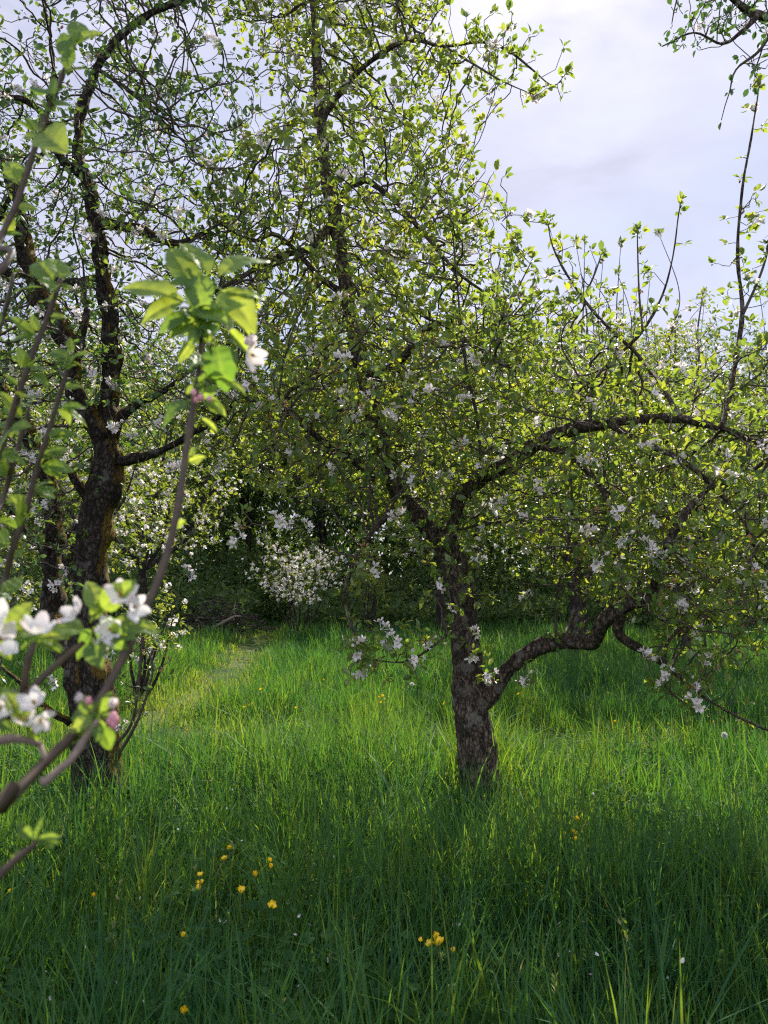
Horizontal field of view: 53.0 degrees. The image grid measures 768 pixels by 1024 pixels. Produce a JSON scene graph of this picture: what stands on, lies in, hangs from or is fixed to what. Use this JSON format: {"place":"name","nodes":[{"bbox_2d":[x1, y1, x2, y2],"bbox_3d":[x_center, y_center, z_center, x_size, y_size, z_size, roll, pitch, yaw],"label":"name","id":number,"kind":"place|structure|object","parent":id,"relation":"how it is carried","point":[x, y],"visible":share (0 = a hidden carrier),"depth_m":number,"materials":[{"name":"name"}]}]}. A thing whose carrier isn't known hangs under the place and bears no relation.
{"place":"outdoors","nodes":[
{"label":"outdoors","id":0,"kind":"place"},
{"bbox_2d":[0,622,286,746],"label":"path","id":1,"kind":"structure","parent":0,"point":[234,664],"depth_m":13.47,"materials":[{"name":"green plant"}]},
{"bbox_2d":[0,0,767,576],"label":"sky","id":2,"kind":"structure","parent":0,"point":[636,128],"materials":[{"name":"white"}]},
{"bbox_2d":[0,579,767,1023],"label":"ground","id":3,"kind":"structure","parent":0,"point":[228,669],"depth_m":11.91,"materials":[{"name":"green plant"}]},
{"bbox_2d":[0,836,31,885],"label":"leafy herb","id":4,"kind":"object","parent":3,"relation":"on","point":[23,864],"visible":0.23,"depth_m":3.48,"materials":[{"name":"green plant"}]},
{"bbox_2d":[0,556,41,670],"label":"blossoming bush","id":5,"kind":"object","parent":3,"relation":"on","point":[28,587],"visible":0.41,"depth_m":9.06,"materials":[{"name":"white plant"}]},
{"bbox_2d":[0,324,122,569],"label":"apple tree","id":6,"kind":"object","parent":3,"relation":"on","point":[61,483],"visible":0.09,"depth_m":13.28,"materials":[{"name":"green plant"}]},
{"bbox_2d":[56,954,120,1003],"bbox_3d":[-0.962,1.611,2.522,0.226,0.266,0.141,0,-5,0],"label":"lobed herb","id":7,"kind":"object","parent":3,"relation":"on","point":[69,963],"visible":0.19,"depth_m":2.54,"materials":[{"name":"green plant"}]},
{"bbox_2d":[0,319,182,528],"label":"woodland tree","id":8,"kind":"object","parent":3,"relation":"on","point":[130,345],"visible":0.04,"depth_m":25.64,"materials":[{"name":"green plant"}]},
{"bbox_2d":[92,892,105,945],"bbox_3d":[-0.988,1.542,2.671,0.064,0.428,0.015,0,-5,-3],"label":"buttercup","id":9,"kind":"object","parent":3,"relation":"on","point":[93,894],"visible":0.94,"depth_m":2.68,"materials":[{"name":"yellow plant"}]},
{"bbox_2d":[0,277,199,675],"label":"apple tree","id":10,"kind":"object","parent":3,"relation":"on","point":[67,557],"visible":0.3,"depth_m":11.68,"materials":[{"name":"green plant"}]},
{"bbox_2d":[98,807,116,843],"bbox_3d":[-1.404,1.666,3.856,0.119,0.379,0.136,4,-6,-41],"label":"leafy herb","id":11,"kind":"object","parent":3,"relation":"on","point":[106,821],"visible":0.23,"depth_m":3.87,"materials":[{"name":"green plant"}]},
{"bbox_2d":[105,819,130,864],"bbox_3d":[-1.292,1.680,3.760,0.137,0.343,0.115,4,-6,-40],"label":"leafy herb","id":12,"kind":"object","parent":3,"relation":"on","point":[122,834],"visible":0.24,"depth_m":3.76,"materials":[{"name":"green plant"}]},
{"bbox_2d":[0,21,269,879],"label":"young apple tree","id":13,"kind":"object","parent":3,"relation":"on","point":[217,363],"visible":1,"depth_m":0.84,"materials":[{"name":"green plant"}]},
{"bbox_2d":[0,0,289,824],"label":"apple tree","id":14,"kind":"object","parent":3,"relation":"on","point":[105,417],"visible":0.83,"depth_m":4.66,"materials":[{"name":"green plant"}]},
{"bbox_2d":[140,829,164,873],"bbox_3d":[-1.089,1.673,3.623,0.120,0.350,0.133,-5,-7,44],"label":"leafy herb","id":15,"kind":"object","parent":3,"relation":"on","point":[156,833],"visible":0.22,"depth_m":3.64,"materials":[{"name":"green plant"}]},
{"bbox_2d":[113,579,193,696],"bbox_3d":[-2.950,1.612,9.489,1.279,1.586,0.966,0,-5,0],"label":"blossoming bush","id":16,"kind":"object","parent":3,"relation":"on","point":[171,622],"visible":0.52,"depth_m":9.47,"materials":[{"name":"green plant"}]},
{"bbox_2d":[54,308,254,645],"bbox_3d":[-5.181,-0.798,16.784,4.894,7.766,4.739,-2,-5,21],"label":"apple tree","id":17,"kind":"object","parent":3,"relation":"on","point":[151,562],"visible":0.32,"depth_m":16.70,"materials":[{"name":"green plant"}]},
{"bbox_2d":[151,809,171,839],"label":"leafy herb","id":18,"kind":"object","parent":3,"relation":"on","point":[153,820],"visible":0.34,"depth_m":3.99,"materials":[{"name":"green plant"}]},
{"bbox_2d":[180,1005,187,1023],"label":"buttercup","id":19,"kind":"object","parent":3,"relation":"on","point":[184,1008],"visible":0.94,"depth_m":2.00,"materials":[{"name":"yellow plant"}]},
{"bbox_2d":[179,856,209,907],"bbox_3d":[-0.815,1.661,3.332,0.132,0.336,0.120,-4,-6,38],"label":"leafy herb","id":20,"kind":"object","parent":3,"relation":"on","point":[193,870],"visible":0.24,"depth_m":3.33,"materials":[{"name":"green plant"}]},
{"bbox_2d":[194,879,203,923],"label":"buttercup","id":21,"kind":"object","parent":3,"relation":"on","point":[199,882],"visible":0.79,"depth_m":2.94,"materials":[{"name":"yellow plant"}]},
{"bbox_2d":[197,872,202,936],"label":"buttercup","id":22,"kind":"object","parent":3,"relation":"on","point":[199,873],"visible":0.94,"depth_m":2.87,"materials":[{"name":"yellow plant"}]},
{"bbox_2d":[196,884,209,939],"bbox_3d":[-0.678,1.592,2.889,0.059,0.381,0.033,0,-5,0],"label":"buttercup","id":23,"kind":"object","parent":3,"relation":"on","point":[197,886],"visible":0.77,"depth_m":2.89,"materials":[{"name":"yellow plant"}]},
{"bbox_2d":[124,320,283,606],"bbox_3d":[-6.466,-1.293,26.502,5.205,10.300,5.019,-2,-5,26],"label":"woodland tree","id":24,"kind":"object","parent":3,"relation":"on","point":[190,527],"visible":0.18,"depth_m":26.17,"materials":[{"name":"green plant"}]},
{"bbox_2d":[165,591,277,634],"bbox_3d":[-4.333,2.719,20.015,3.535,1.334,2.302,0,-5,0],"label":"brush pile","id":25,"kind":"object","parent":3,"relation":"on","point":[216,618],"visible":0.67,"depth_m":20.10,"materials":[{"name":"brown wood"}]},
{"bbox_2d":[214,602,240,627],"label":"fallen branch","id":26,"kind":"object","parent":25,"relation":"on","point":[227,620],"visible":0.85,"depth_m":18.82,"materials":[{"name":"wood"}]},
{"bbox_2d":[221,855,235,927],"bbox_3d":[-0.645,1.621,3.175,0.062,0.393,0.032,0,-5,0],"label":"buttercup","id":27,"kind":"object","parent":3,"relation":"on","point":[223,857],"visible":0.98,"depth_m":3.19,"materials":[{"name":"yellow plant"}]},
{"bbox_2d":[227,845,231,909],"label":"buttercup","id":28,"kind":"object","parent":3,"relation":"on","point":[229,846],"visible":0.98,"depth_m":3.27,"materials":[{"name":"yellow plant"}]},
{"bbox_2d":[166,930,293,1023],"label":"lobed herb","id":29,"kind":"object","parent":3,"relation":"on","point":[287,964],"visible":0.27,"depth_m":2.49,"materials":[{"name":"green plant"}]},
{"bbox_2d":[237,885,244,965],"bbox_3d":[-0.525,1.544,2.702,0.064,0.446,0.033,0,-5,0],"label":"buttercup","id":30,"kind":"object","parent":3,"relation":"on","point":[240,888],"visible":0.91,"depth_m":2.72,"materials":[{"name":"yellow plant"}]},
{"bbox_2d":[158,328,329,591],"bbox_3d":[-4.915,-1.678,29.444,6.352,11.608,5.726,-1,-5,11],"label":"woodland tree","id":31,"kind":"object","parent":3,"relation":"on","point":[252,515],"visible":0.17,"depth_m":28.91,"materials":[{"name":"green plant"}]},
{"bbox_2d":[253,870,266,931],"bbox_3d":[-0.476,1.589,2.962,0.059,0.420,0.059,0,-5,0],"label":"buttercup","id":32,"kind":"object","parent":3,"relation":"on","point":[255,873],"visible":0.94,"depth_m":2.96,"materials":[{"name":"yellow plant"}]},
{"bbox_2d":[268,899,276,974],"bbox_3d":[-0.378,1.538,2.596,0.032,0.442,0.033,0,-5,0],"label":"buttercup","id":33,"kind":"object","parent":3,"relation":"on","point":[272,904],"visible":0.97,"depth_m":2.61,"materials":[{"name":"yellow plant"}]},
{"bbox_2d":[269,863,276,911],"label":"buttercup","id":34,"kind":"object","parent":3,"relation":"on","point":[270,865],"visible":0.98,"depth_m":3.05,"materials":[{"name":"yellow plant"}]},
{"bbox_2d":[245,529,349,634],"bbox_3d":[-2.190,1.751,18.706,2.697,2.723,2.106,-4,-6,38],"label":"blossoming bush","id":35,"kind":"object","parent":3,"relation":"on","point":[296,596],"visible":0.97,"depth_m":18.44,"materials":[{"name":"white plant"}]},
{"bbox_2d":[246,356,378,578],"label":"woodland tree","id":36,"kind":"object","parent":3,"relation":"on","point":[322,527],"visible":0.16,"depth_m":28.07,"materials":[{"name":"green plant"}]},
{"bbox_2d":[284,328,443,589],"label":"woodland tree","id":37,"kind":"object","parent":3,"relation":"on","point":[357,519],"visible":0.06,"depth_m":25.95,"materials":[{"name":"green plant"}]},
{"bbox_2d":[348,544,390,634],"bbox_3d":[-0.364,1.984,19.451,1.087,2.530,1.268,0,-5,0],"label":"blossoming bush","id":38,"kind":"object","parent":3,"relation":"on","point":[365,599],"visible":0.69,"depth_m":19.43,"materials":[{"name":"white plant"}]},
{"bbox_2d":[0,523,767,632],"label":"undergrowth","id":39,"kind":"object","parent":3,"relation":"on","point":[401,604],"visible":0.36,"depth_m":23.78,"materials":[{"name":"green plant"}]},
{"bbox_2d":[0,344,767,616],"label":"woods","id":40,"kind":"object","parent":3,"relation":"on","point":[274,531],"visible":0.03,"depth_m":30.46,"materials":[{"name":"green plant"}]},
{"bbox_2d":[412,870,426,903],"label":"dock leaf","id":41,"kind":"object","parent":3,"relation":"on","point":[418,887],"visible":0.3,"depth_m":3.16,"materials":[{"name":"green plant"}]},
{"bbox_2d":[418,937,423,1008],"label":"buttercup","id":42,"kind":"object","parent":3,"relation":"on","point":[420,939],"visible":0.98,"depth_m":2.41,"materials":[{"name":"yellow plant"}]},
{"bbox_2d":[315,355,545,636],"bbox_3d":[1.278,-0.563,19.438,5.740,7.797,5.934,-4,-6,42],"label":"apple tree","id":43,"kind":"object","parent":3,"relation":"on","point":[440,596],"visible":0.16,"depth_m":19.28,"materials":[{"name":"green plant"}]},
{"bbox_2d":[425,939,435,1007],"bbox_3d":[0.151,1.567,2.457,0.037,0.387,0.022,-3,-6,33],"label":"buttercup","id":44,"kind":"object","parent":3,"relation":"on","point":[428,941],"visible":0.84,"depth_m":2.48,"materials":[{"name":"yellow plant"}]},
{"bbox_2d":[364,319,513,598],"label":"woodland tree","id":45,"kind":"object","parent":3,"relation":"on","point":[429,460],"visible":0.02,"depth_m":27.09,"materials":[{"name":"green plant"}]},
{"bbox_2d":[433,931,444,1023],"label":"buttercup","id":46,"kind":"object","parent":3,"relation":"on","point":[435,935],"visible":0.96,"depth_m":2.34,"materials":[{"name":"yellow plant"}]},
{"bbox_2d":[436,936,444,1021],"bbox_3d":[0.154,1.506,2.276,0.052,0.463,0.055,0,-5,0],"label":"buttercup","id":47,"kind":"object","parent":3,"relation":"on","point":[439,939],"visible":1,"depth_m":2.30,"materials":[{"name":"yellow plant"}]},
{"bbox_2d":[163,0,767,828],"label":"apple tree","id":48,"kind":"object","parent":3,"relation":"on","point":[475,690],"visible":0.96,"depth_m":4.34,"materials":[{"name":"green plant"}]},
{"bbox_2d":[409,304,560,597],"bbox_3d":[3.326,-1.435,25.454,5.659,10.342,5.101,2,-5,-19],"label":"woodland tree","id":49,"kind":"object","parent":3,"relation":"on","point":[446,497],"visible":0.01,"depth_m":24.95,"materials":[{"name":"green plant"}]},
{"bbox_2d":[460,333,598,579],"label":"woodland tree","id":50,"kind":"object","parent":3,"relation":"on","point":[529,437],"visible":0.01,"depth_m":26.54,"materials":[{"name":"green plant"}]},
{"bbox_2d":[438,228,712,660],"bbox_3d":[3.200,-1.154,13.438,4.825,7.907,4.982,1,-5,-17],"label":"apple tree","id":51,"kind":"object","parent":3,"relation":"on","point":[574,605],"visible":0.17,"depth_m":12.84,"materials":[{"name":"green plant"}]},
{"bbox_2d":[468,273,693,634],"bbox_3d":[4.230,-0.970,16.785,5.116,8.119,4.954,-4,-6,41],"label":"apple tree","id":52,"kind":"object","parent":3,"relation":"on","point":[585,574],"visible":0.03,"depth_m":16.30,"materials":[{"name":"green plant"}]},
{"bbox_2d":[541,321,708,581],"bbox_3d":[7.900,-1.458,25.498,5.774,10.553,5.205,3,-6,-33],"label":"woodland tree","id":53,"kind":"object","parent":3,"relation":"on","point":[643,343],"visible":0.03,"depth_m":24.93,"materials":[{"name":"green plant"}]},
{"bbox_2d":[533,282,767,658],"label":"apple tree","id":54,"kind":"object","parent":3,"relation":"on","point":[690,353],"visible":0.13,"depth_m":12.97,"materials":[{"name":"green plant"}]},
{"bbox_2d":[638,316,767,549],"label":"woodland tree","id":55,"kind":"object","parent":3,"relation":"on","point":[752,371],"visible":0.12,"depth_m":25.88,"materials":[{"name":"green plant"}]},
{"bbox_2d":[650,357,767,569],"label":"apple tree","id":56,"kind":"object","parent":3,"relation":"on","point":[712,396],"visible":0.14,"depth_m":12.74,"materials":[{"name":"green plant"}]},
{"bbox_2d":[658,0,767,129],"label":"apple tree","id":57,"kind":"object","parent":3,"relation":"on","point":[752,13],"visible":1,"depth_m":3.91,"materials":[{"name":"green plant"}]},
{"bbox_2d":[721,732,727,765],"bbox_3d":[2.432,1.817,5.476,0.051,0.501,0.052,0,-5,0],"label":"dandelion clock","id":58,"kind":"object","parent":3,"relation":"on","point":[724,735],"visible":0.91,"depth_m":5.49,"materials":[{"name":"white plant"}]}
]}

